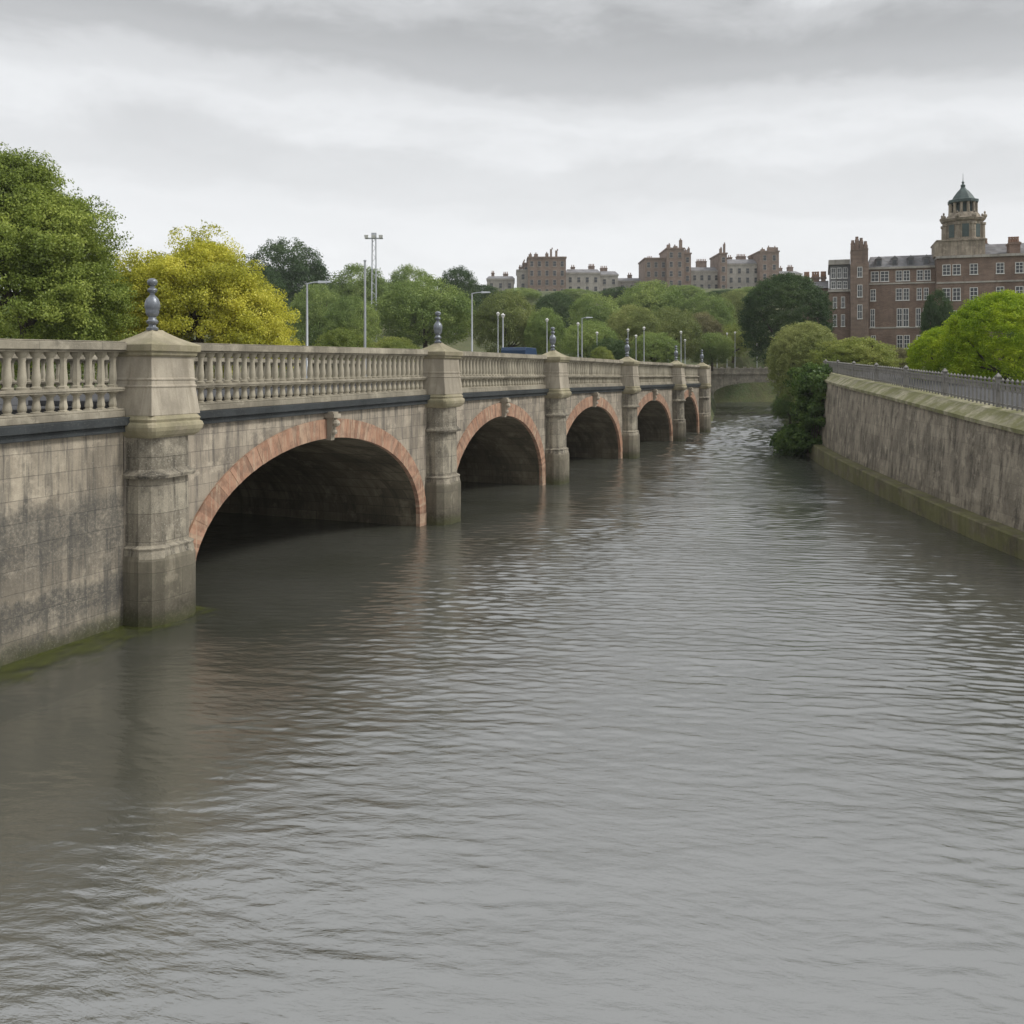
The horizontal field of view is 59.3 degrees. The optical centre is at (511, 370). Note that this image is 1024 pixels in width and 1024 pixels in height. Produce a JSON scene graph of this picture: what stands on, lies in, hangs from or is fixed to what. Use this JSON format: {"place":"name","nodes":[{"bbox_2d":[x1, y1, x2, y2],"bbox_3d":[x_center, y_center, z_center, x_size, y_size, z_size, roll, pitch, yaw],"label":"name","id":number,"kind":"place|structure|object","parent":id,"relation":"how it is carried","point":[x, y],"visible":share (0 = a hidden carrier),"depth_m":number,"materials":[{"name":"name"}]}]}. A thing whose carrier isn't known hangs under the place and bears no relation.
{"place":"outdoors","nodes":[
{"label":"outdoors","id":0,"kind":"place"},
{"bbox_2d":[0,405,83,414],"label":"pavement","id":1,"kind":"structure","parent":0,"point":[29,410],"depth_m":20.11,"materials":[{"name":"stone"}]},
{"bbox_2d":[0,278,710,628],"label":"stone bridge","id":2,"kind":"structure","parent":0,"point":[409,442],"depth_m":32.95,"materials":[{"name":"stone"}]},
{"bbox_2d":[306,281,331,378],"bbox_3d":[-10.255,-2.038,47.621,1.415,5.476,0.260,0,0,0],"label":"street lamp","id":3,"kind":"object","parent":2,"relation":"on","point":[319,282],"visible":0.65,"depth_m":47.57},
{"bbox_2d":[363,260,366,362],"bbox_3d":[-8.651,-2.932,52.967,0.180,7.265,0.180,0,0,0],"label":"flagpole","id":4,"kind":"object","parent":2,"relation":"on","point":[365,304],"visible":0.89,"depth_m":52.90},
{"bbox_2d":[471,291,490,351],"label":"street lamp","id":5,"kind":"object","parent":2,"relation":"on","point":[472,316],"visible":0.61,"depth_m":66.75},
{"bbox_2d":[501,314,504,346],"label":"street lamp","id":6,"kind":"object","parent":2,"relation":"on","point":[502,315],"visible":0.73,"depth_m":72.23,"materials":[{"name":"metal"}]},
{"bbox_2d":[501,347,536,354],"bbox_3d":[0.664,-0.440,65.906,1.934,2.520,3.067,0,0,22],"label":"van","id":7,"kind":"object","parent":2,"relation":"on","point":[521,350],"visible":0.12,"depth_m":64.57,"materials":[{"name":"blue paint"}]},
{"bbox_2d":[0,402,1023,1023],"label":"river water","id":8,"kind":"structure","parent":0,"point":[722,722],"depth_m":13.02,"materials":[{"name":"liquid"}]},
{"bbox_2d":[0,606,200,676],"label":"algae","id":9,"kind":"object","parent":8,"relation":"on","point":[14,666],"visible":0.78,"depth_m":18.21,"materials":[{"name":"plant"}]},
{"bbox_2d":[0,289,1023,423],"bbox_3d":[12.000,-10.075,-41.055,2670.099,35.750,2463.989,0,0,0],"label":"ground","id":10,"kind":"structure","parent":0,"point":[753,392],"depth_m":168.74,"materials":[{"name":"green plant"}]},
{"bbox_2d":[0,306,67,389],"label":"shrub","id":11,"kind":"object","parent":10,"relation":"on","point":[15,363],"visible":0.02,"depth_m":60.66,"materials":[{"name":"green plant"}]},
{"bbox_2d":[0,339,129,667],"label":"river wall","id":12,"kind":"structure","parent":10,"relation":"on","point":[61,525],"depth_m":18.82,"materials":[{"name":"stone"}]},
{"bbox_2d":[0,142,142,388],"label":"broadleaf tree","id":13,"kind":"object","parent":10,"relation":"on","point":[56,264],"visible":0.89,"depth_m":42.45,"materials":[{"name":"green plant"}]},
{"bbox_2d":[95,220,304,377],"bbox_3d":[-17.671,-3.537,50.003,12.178,9.872,9.413,0,0,0],"label":"golden tree","id":14,"kind":"object","parent":10,"relation":"on","point":[200,279],"visible":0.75,"depth_m":48.08,"materials":[{"name":"yellow plant"}]},
{"bbox_2d":[251,264,291,341],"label":"dome tree","id":15,"kind":"object","parent":10,"relation":"on","point":[271,279],"visible":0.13,"depth_m":149.44,"materials":[{"name":"green plant"}]},
{"bbox_2d":[245,236,332,328],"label":"dome tree","id":16,"kind":"object","parent":10,"relation":"on","point":[294,275],"visible":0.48,"depth_m":172.09,"materials":[{"name":"green plant"}]},
{"bbox_2d":[287,281,345,345],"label":"dome tree","id":17,"kind":"object","parent":10,"relation":"on","point":[315,321],"visible":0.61,"depth_m":122.87,"materials":[{"name":"green plant"}]},
{"bbox_2d":[312,327,381,376],"bbox_3d":[-11.504,-0.824,61.998,4.932,4.514,5.021,0,0,-45],"label":"shrub","id":18,"kind":"object","parent":10,"relation":"on","point":[348,340],"visible":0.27,"depth_m":61.31,"materials":[{"name":"green plant"}]},
{"bbox_2d":[321,293,383,347],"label":"dome tree","id":19,"kind":"object","parent":10,"relation":"on","point":[342,316],"visible":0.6,"depth_m":110.57,"materials":[{"name":"green plant"}]},
{"bbox_2d":[319,263,391,331],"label":"dome tree","id":20,"kind":"object","parent":10,"relation":"on","point":[350,286],"visible":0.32,"depth_m":157.30,"materials":[{"name":"green plant"}]},
{"bbox_2d":[364,233,382,341],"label":"floodlight mast","id":21,"kind":"object","parent":10,"relation":"on","point":[373,235],"visible":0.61,"depth_m":149.65,"materials":[{"name":"metal"}]},
{"bbox_2d":[371,336,421,369],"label":"shrub","id":22,"kind":"object","parent":10,"relation":"on","point":[395,342],"visible":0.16,"depth_m":71.32,"materials":[{"name":"green plant"}]},
{"bbox_2d":[383,263,437,326],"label":"dome tree","id":23,"kind":"object","parent":10,"relation":"on","point":[405,273],"visible":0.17,"depth_m":183.02,"materials":[{"name":"green plant"}]},
{"bbox_2d":[366,274,476,348],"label":"dome tree","id":24,"kind":"object","parent":10,"relation":"on","point":[420,307],"visible":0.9,"depth_m":116.72,"materials":[{"name":"green plant"}]},
{"bbox_2d":[435,265,483,333],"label":"dome tree","id":25,"kind":"object","parent":10,"relation":"on","point":[457,275],"visible":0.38,"depth_m":187.65,"materials":[{"name":"green plant"}]},
{"bbox_2d":[472,284,505,310],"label":"dome tree","id":26,"kind":"object","parent":10,"relation":"on","point":[485,287],"visible":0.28,"depth_m":217.30,"materials":[{"name":"green plant"}]},
{"bbox_2d":[486,271,514,290],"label":"skyline building","id":27,"kind":"structure","parent":10,"relation":"on","point":[504,281],"depth_m":332.00,"materials":[{"name":"stone"}]},
{"bbox_2d":[467,289,537,352],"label":"dome tree","id":28,"kind":"object","parent":10,"relation":"on","point":[486,320],"visible":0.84,"depth_m":112.94,"materials":[{"name":"green plant"}]},
{"bbox_2d":[500,287,543,305],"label":"dome tree","id":29,"kind":"object","parent":10,"relation":"on","point":[530,294],"visible":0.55,"depth_m":231.93,"materials":[{"name":"green plant"}]},
{"bbox_2d":[516,265,527,289],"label":"skyline building","id":30,"kind":"structure","parent":10,"relation":"on","point":[522,277],"depth_m":324.00,"materials":[{"name":"stone"}]},
{"bbox_2d":[521,306,567,354],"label":"dome tree","id":31,"kind":"object","parent":10,"relation":"on","point":[534,322],"visible":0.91,"depth_m":110.74,"materials":[{"name":"green plant"}]},
{"bbox_2d":[527,248,566,290],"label":"skyline building","id":32,"kind":"structure","parent":10,"relation":"on","point":[546,273],"depth_m":320.00,"materials":[{"name":"brown brick"}]},
{"bbox_2d":[533,291,580,348],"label":"dome tree","id":33,"kind":"object","parent":10,"relation":"on","point":[562,308],"visible":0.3,"depth_m":167.47,"materials":[{"name":"green plant"}]},
{"bbox_2d":[553,288,596,302],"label":"dome tree","id":34,"kind":"object","parent":10,"relation":"on","point":[574,294],"visible":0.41,"depth_m":231.38,"materials":[{"name":"green plant"}]},
{"bbox_2d":[566,264,600,290],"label":"skyline building","id":35,"kind":"structure","parent":10,"relation":"on","point":[585,279],"depth_m":323.00,"materials":[{"name":"stone"}]},
{"bbox_2d":[559,319,619,357],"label":"dome tree","id":36,"kind":"object","parent":10,"relation":"on","point":[581,345],"visible":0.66,"depth_m":103.35,"materials":[{"name":"green plant"}]},
{"bbox_2d":[565,292,622,339],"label":"dome tree","id":37,"kind":"object","parent":10,"relation":"on","point":[587,301],"visible":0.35,"depth_m":147.97,"materials":[{"name":"green plant"}]},
{"bbox_2d":[600,266,618,290],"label":"skyline building","id":38,"kind":"structure","parent":10,"relation":"on","point":[609,279],"depth_m":326.00,"materials":[{"name":"stone"}]},
{"bbox_2d":[588,337,632,359],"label":"dome tree","id":39,"kind":"object","parent":10,"relation":"on","point":[616,348],"visible":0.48,"depth_m":99.11,"materials":[{"name":"green plant"}]},
{"bbox_2d":[596,286,640,307],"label":"dome tree","id":40,"kind":"object","parent":10,"relation":"on","point":[614,292],"visible":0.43,"depth_m":227.03,"materials":[{"name":"green plant"}]},
{"bbox_2d":[618,273,640,290],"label":"skyline building","id":41,"kind":"structure","parent":10,"relation":"on","point":[629,281],"depth_m":330.00,"materials":[{"name":"stone"}]},
{"bbox_2d":[605,303,663,359],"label":"dome tree","id":42,"kind":"object","parent":10,"relation":"on","point":[633,324],"visible":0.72,"depth_m":116.25,"materials":[{"name":"green plant"}]},
{"bbox_2d":[612,279,691,331],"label":"dome tree","id":43,"kind":"object","parent":10,"relation":"on","point":[661,299],"visible":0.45,"depth_m":161.37,"materials":[{"name":"green plant"}]},
{"bbox_2d":[638,256,665,288],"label":"skyline building","id":44,"kind":"structure","parent":10,"relation":"on","point":[651,269],"depth_m":320.00,"materials":[{"name":"stone"}]},
{"bbox_2d":[630,331,681,362],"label":"dome tree","id":45,"kind":"object","parent":10,"relation":"on","point":[644,349],"visible":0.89,"depth_m":110.80,"materials":[{"name":"green plant"}]},
{"bbox_2d":[659,238,684,287],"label":"skyline building","id":46,"kind":"structure","parent":10,"relation":"on","point":[674,255],"depth_m":317.00,"materials":[{"name":"brown brick"}]},
{"bbox_2d":[651,306,705,362],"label":"dome tree","id":47,"kind":"object","parent":10,"relation":"on","point":[672,328],"visible":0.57,"depth_m":123.02,"materials":[{"name":"green plant"}]},
{"bbox_2d":[664,284,706,301],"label":"dome tree","id":48,"kind":"object","parent":10,"relation":"on","point":[690,289],"visible":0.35,"depth_m":226.44,"materials":[{"name":"green plant"}]},
{"bbox_2d":[684,247,691,285],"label":"skyline building","id":49,"kind":"structure","parent":10,"relation":"on","point":[687,267],"depth_m":321.00,"materials":[{"name":"brown brick"}]},
{"bbox_2d":[681,311,725,362],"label":"dome tree","id":50,"kind":"object","parent":10,"relation":"on","point":[708,324],"visible":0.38,"depth_m":133.30,"materials":[{"name":"green plant"}]},
{"bbox_2d":[691,259,717,288],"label":"skyline building","id":51,"kind":"structure","parent":10,"relation":"on","point":[703,275],"depth_m":324.00,"materials":[{"name":"stone"}]},
{"bbox_2d":[679,290,737,344],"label":"dome tree","id":52,"kind":"object","parent":10,"relation":"on","point":[722,313],"visible":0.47,"depth_m":158.22,"materials":[{"name":"green plant"}]},
{"bbox_2d":[689,332,735,370],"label":"dome tree","id":53,"kind":"object","parent":10,"relation":"on","point":[722,348],"visible":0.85,"depth_m":126.70,"materials":[{"name":"green plant"}]},
{"bbox_2d":[709,242,727,288],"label":"skyline building","id":54,"kind":"structure","parent":10,"relation":"on","point":[718,261],"depth_m":320.00,"materials":[{"name":"brown brick"}]},
{"bbox_2d":[705,289,743,299],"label":"dome tree","id":55,"kind":"object","parent":10,"relation":"on","point":[718,292],"visible":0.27,"depth_m":232.66,"materials":[{"name":"green plant"}]},
{"bbox_2d":[713,288,749,324],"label":"dome tree","id":56,"kind":"object","parent":10,"relation":"on","point":[736,302],"visible":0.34,"depth_m":182.68,"materials":[{"name":"green plant"}]},
{"bbox_2d":[721,323,754,362],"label":"dome tree","id":57,"kind":"object","parent":10,"relation":"on","point":[736,338],"visible":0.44,"depth_m":148.37,"materials":[{"name":"green plant"}]},
{"bbox_2d":[727,254,756,288],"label":"skyline building","id":58,"kind":"structure","parent":10,"relation":"on","point":[741,271],"depth_m":322.00,"materials":[{"name":"stone"}]},
{"bbox_2d":[711,367,773,396],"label":"bridge","id":59,"kind":"structure","parent":10,"relation":"on","point":[721,377],"depth_m":135.61,"materials":[{"name":"stone"}]},
{"bbox_2d":[735,286,754,292],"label":"dome tree","id":60,"kind":"object","parent":10,"relation":"on","point":[747,288],"visible":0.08,"depth_m":237.45,"materials":[{"name":"green plant"}]},
{"bbox_2d":[747,246,779,285],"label":"skyline building","id":61,"kind":"structure","parent":10,"relation":"on","point":[767,261],"depth_m":318.00,"materials":[{"name":"brown brick"}]},
{"bbox_2d":[770,392,794,423],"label":"shrub","id":62,"kind":"object","parent":10,"relation":"on","point":[781,405],"visible":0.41,"depth_m":95.58,"materials":[{"name":"green plant"}]},
{"bbox_2d":[737,271,835,365],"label":"dome tree","id":63,"kind":"object","parent":10,"relation":"on","point":[767,296],"visible":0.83,"depth_m":117.23,"materials":[{"name":"green plant"}]},
{"bbox_2d":[779,265,801,275],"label":"skyline building","id":64,"kind":"structure","parent":10,"relation":"on","point":[789,268],"depth_m":329.48,"materials":[{"name":"stone"}]},
{"bbox_2d":[765,320,841,401],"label":"shrub","id":65,"kind":"object","parent":10,"relation":"on","point":[801,337],"visible":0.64,"depth_m":70.74,"materials":[{"name":"green plant"}]},
{"bbox_2d":[803,336,905,369],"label":"shrub","id":66,"kind":"object","parent":10,"relation":"on","point":[848,350],"visible":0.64,"depth_m":66.22,"materials":[{"name":"green plant"}]},
{"bbox_2d":[887,347,922,371],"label":"shrub","id":67,"kind":"object","parent":10,"relation":"on","point":[901,352],"visible":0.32,"depth_m":79.23,"materials":[{"name":"green plant"}]},
{"bbox_2d":[802,181,1023,365],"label":"brick building","id":68,"kind":"structure","parent":10,"relation":"on","point":[882,299],"depth_m":125.38,"materials":[{"name":"brick"}]},
{"bbox_2d":[841,314,844,326],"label":"window","id":69,"kind":"structure","parent":68,"relation":"in","point":[842,315],"depth_m":127.87,"materials":[{"name":"glass"}]},
{"bbox_2d":[857,285,861,297],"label":"window","id":70,"kind":"structure","parent":68,"relation":"in","point":[859,287],"depth_m":126.04,"materials":[{"name":"glass"}]},
{"bbox_2d":[857,267,862,277],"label":"window","id":71,"kind":"structure","parent":68,"relation":"in","point":[859,269],"depth_m":126.04,"materials":[{"name":"glass"}]},
{"bbox_2d":[857,305,862,318],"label":"window","id":72,"kind":"structure","parent":68,"relation":"in","point":[859,307],"depth_m":126.04,"materials":[{"name":"glass"}]},
{"bbox_2d":[870,309,874,327],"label":"window","id":73,"kind":"structure","parent":68,"relation":"in","point":[872,311],"depth_m":126.97,"materials":[{"name":"glass"}]},
{"bbox_2d":[870,289,875,301],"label":"window","id":74,"kind":"structure","parent":68,"relation":"in","point":[872,291],"depth_m":126.99,"materials":[{"name":"white paint"}]},
{"bbox_2d":[870,271,878,281],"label":"window","id":75,"kind":"structure","parent":68,"relation":"in","point":[874,275],"depth_m":126.88,"materials":[{"name":"glass"}]},
{"bbox_2d":[880,271,888,281],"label":"window","id":76,"kind":"structure","parent":68,"relation":"in","point":[884,275],"depth_m":126.48,"materials":[{"name":"glass"}]},
{"bbox_2d":[895,271,902,281],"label":"window","id":77,"kind":"structure","parent":68,"relation":"in","point":[898,273],"depth_m":125.89,"materials":[{"name":"glass"}]},
{"bbox_2d":[895,288,902,300],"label":"window","id":78,"kind":"structure","parent":68,"relation":"in","point":[898,291],"depth_m":125.86,"materials":[{"name":"white paint"}]},
{"bbox_2d":[896,308,902,326],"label":"window","id":79,"kind":"structure","parent":68,"relation":"in","point":[899,310],"depth_m":125.83,"materials":[{"name":"glass"}]},
{"bbox_2d":[897,335,902,348],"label":"window","id":80,"kind":"structure","parent":68,"relation":"in","point":[899,337],"depth_m":125.81,"materials":[{"name":"white paint"}]},
{"bbox_2d":[903,308,908,326],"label":"window","id":81,"kind":"structure","parent":68,"relation":"in","point":[905,310],"depth_m":125.55,"materials":[{"name":"glass"}]},
{"bbox_2d":[903,270,909,280],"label":"window","id":82,"kind":"structure","parent":68,"relation":"in","point":[906,273],"depth_m":125.55,"materials":[{"name":"glass"}]},
{"bbox_2d":[903,288,909,300],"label":"window","id":83,"kind":"structure","parent":68,"relation":"in","point":[905,290],"depth_m":125.55,"materials":[{"name":"white paint"}]},
{"bbox_2d":[904,335,909,348],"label":"window","id":84,"kind":"structure","parent":68,"relation":"in","point":[906,337],"depth_m":125.55,"materials":[{"name":"white paint"}]},
{"bbox_2d":[915,308,920,326],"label":"window","id":85,"kind":"structure","parent":68,"relation":"in","point":[918,310],"depth_m":125.06,"materials":[{"name":"glass"}]},
{"bbox_2d":[917,288,921,299],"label":"window","id":86,"kind":"structure","parent":68,"relation":"in","point":[919,290],"depth_m":125.03,"materials":[{"name":"glass"}]},
{"bbox_2d":[916,270,923,280],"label":"window","id":87,"kind":"structure","parent":68,"relation":"in","point":[919,272],"depth_m":124.97,"materials":[{"name":"glass"}]},
{"bbox_2d":[924,270,930,280],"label":"window","id":88,"kind":"structure","parent":68,"relation":"in","point":[927,273],"depth_m":124.67,"materials":[{"name":"glass"}]},
{"bbox_2d":[942,264,950,275],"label":"window","id":89,"kind":"structure","parent":68,"relation":"in","point":[946,269],"depth_m":122.17,"materials":[{"name":"white paint"}]},
{"bbox_2d":[942,288,950,299],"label":"window","id":90,"kind":"structure","parent":68,"relation":"in","point":[947,290],"depth_m":122.11,"materials":[{"name":"glass"}]},
{"bbox_2d":[952,264,960,275],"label":"window","id":91,"kind":"structure","parent":68,"relation":"in","point":[956,267],"depth_m":121.75,"materials":[{"name":"white paint"}]},
{"bbox_2d":[952,288,960,300],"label":"window","id":92,"kind":"structure","parent":68,"relation":"in","point":[956,291],"depth_m":121.75,"materials":[{"name":"white paint"}]},
{"bbox_2d":[969,263,977,274],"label":"window","id":93,"kind":"structure","parent":68,"relation":"in","point":[973,267],"depth_m":121.07,"materials":[{"name":"white paint"}]},
{"bbox_2d":[970,287,977,300],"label":"window","id":94,"kind":"structure","parent":68,"relation":"in","point":[973,290],"depth_m":121.13,"materials":[{"name":"white paint"}]},
{"bbox_2d":[996,263,1004,273],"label":"window","id":95,"kind":"structure","parent":68,"relation":"in","point":[999,266],"depth_m":120.07,"materials":[{"name":"white paint"}]},
{"bbox_2d":[1015,286,1022,299],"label":"window","id":96,"kind":"structure","parent":68,"relation":"in","point":[1019,289],"depth_m":119.31,"materials":[{"name":"glass"}]},
{"bbox_2d":[1015,262,1023,273],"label":"window","id":97,"kind":"structure","parent":68,"relation":"in","point":[1018,265],"depth_m":119.34,"materials":[{"name":"white paint"}]},
{"bbox_2d":[804,372,1023,559],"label":"river wall","id":98,"kind":"structure","parent":10,"relation":"on","point":[953,464],"depth_m":36.37,"materials":[{"name":"stone"}]},
{"bbox_2d":[767,362,832,455],"bbox_3d":[20.022,2.627,61.089,4.131,6.538,7.052,0,0,0],"label":"ivy","id":99,"kind":"object","parent":98,"relation":"attached to","point":[802,436],"visible":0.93,"depth_m":59.92,"materials":[{"name":"green plant"}]},
{"bbox_2d":[823,359,1023,411],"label":"iron railing","id":100,"kind":"object","parent":98,"relation":"on","point":[882,374],"visible":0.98,"depth_m":37.59,"materials":[{"name":"metal"}]},
{"bbox_2d":[918,287,954,358],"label":"tree","id":101,"kind":"object","parent":10,"relation":"on","point":[937,317],"visible":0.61,"depth_m":94.37,"materials":[{"name":"green plant"}]},
{"bbox_2d":[904,325,994,383],"bbox_3d":[24.348,-0.572,50.005,4.875,4.007,4.664,0,0,-32],"label":"shrub","id":102,"kind":"object","parent":10,"relation":"on","point":[921,352],"visible":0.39,"depth_m":49.47,"materials":[{"name":"green plant"}]},
{"bbox_2d":[936,289,1023,391],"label":"shrub","id":103,"kind":"object","parent":10,"relation":"on","point":[964,324],"visible":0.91,"depth_m":44.95,"materials":[{"name":"green plant"}]},
{"bbox_2d":[998,306,1023,380],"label":"shrub","id":104,"kind":"object","parent":10,"relation":"on","point":[1011,333],"visible":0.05,"depth_m":56.21,"materials":[{"name":"green plant"}]},
{"bbox_2d":[0,0,1023,291],"label":"sky","id":105,"kind":"structure","parent":0,"point":[481,136],"materials":[{"name":"grey"}]},
{"bbox_2d":[589,346,614,359],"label":"shrub","id":106,"kind":"object","parent":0,"point":[600,352],"visible":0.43,"depth_m":94.51,"materials":[{"name":"green plant"}]},
{"bbox_2d":[863,371,1020,409],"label":"path","id":107,"kind":"structure","parent":0,"point":[1014,398],"depth_m":40.12,"materials":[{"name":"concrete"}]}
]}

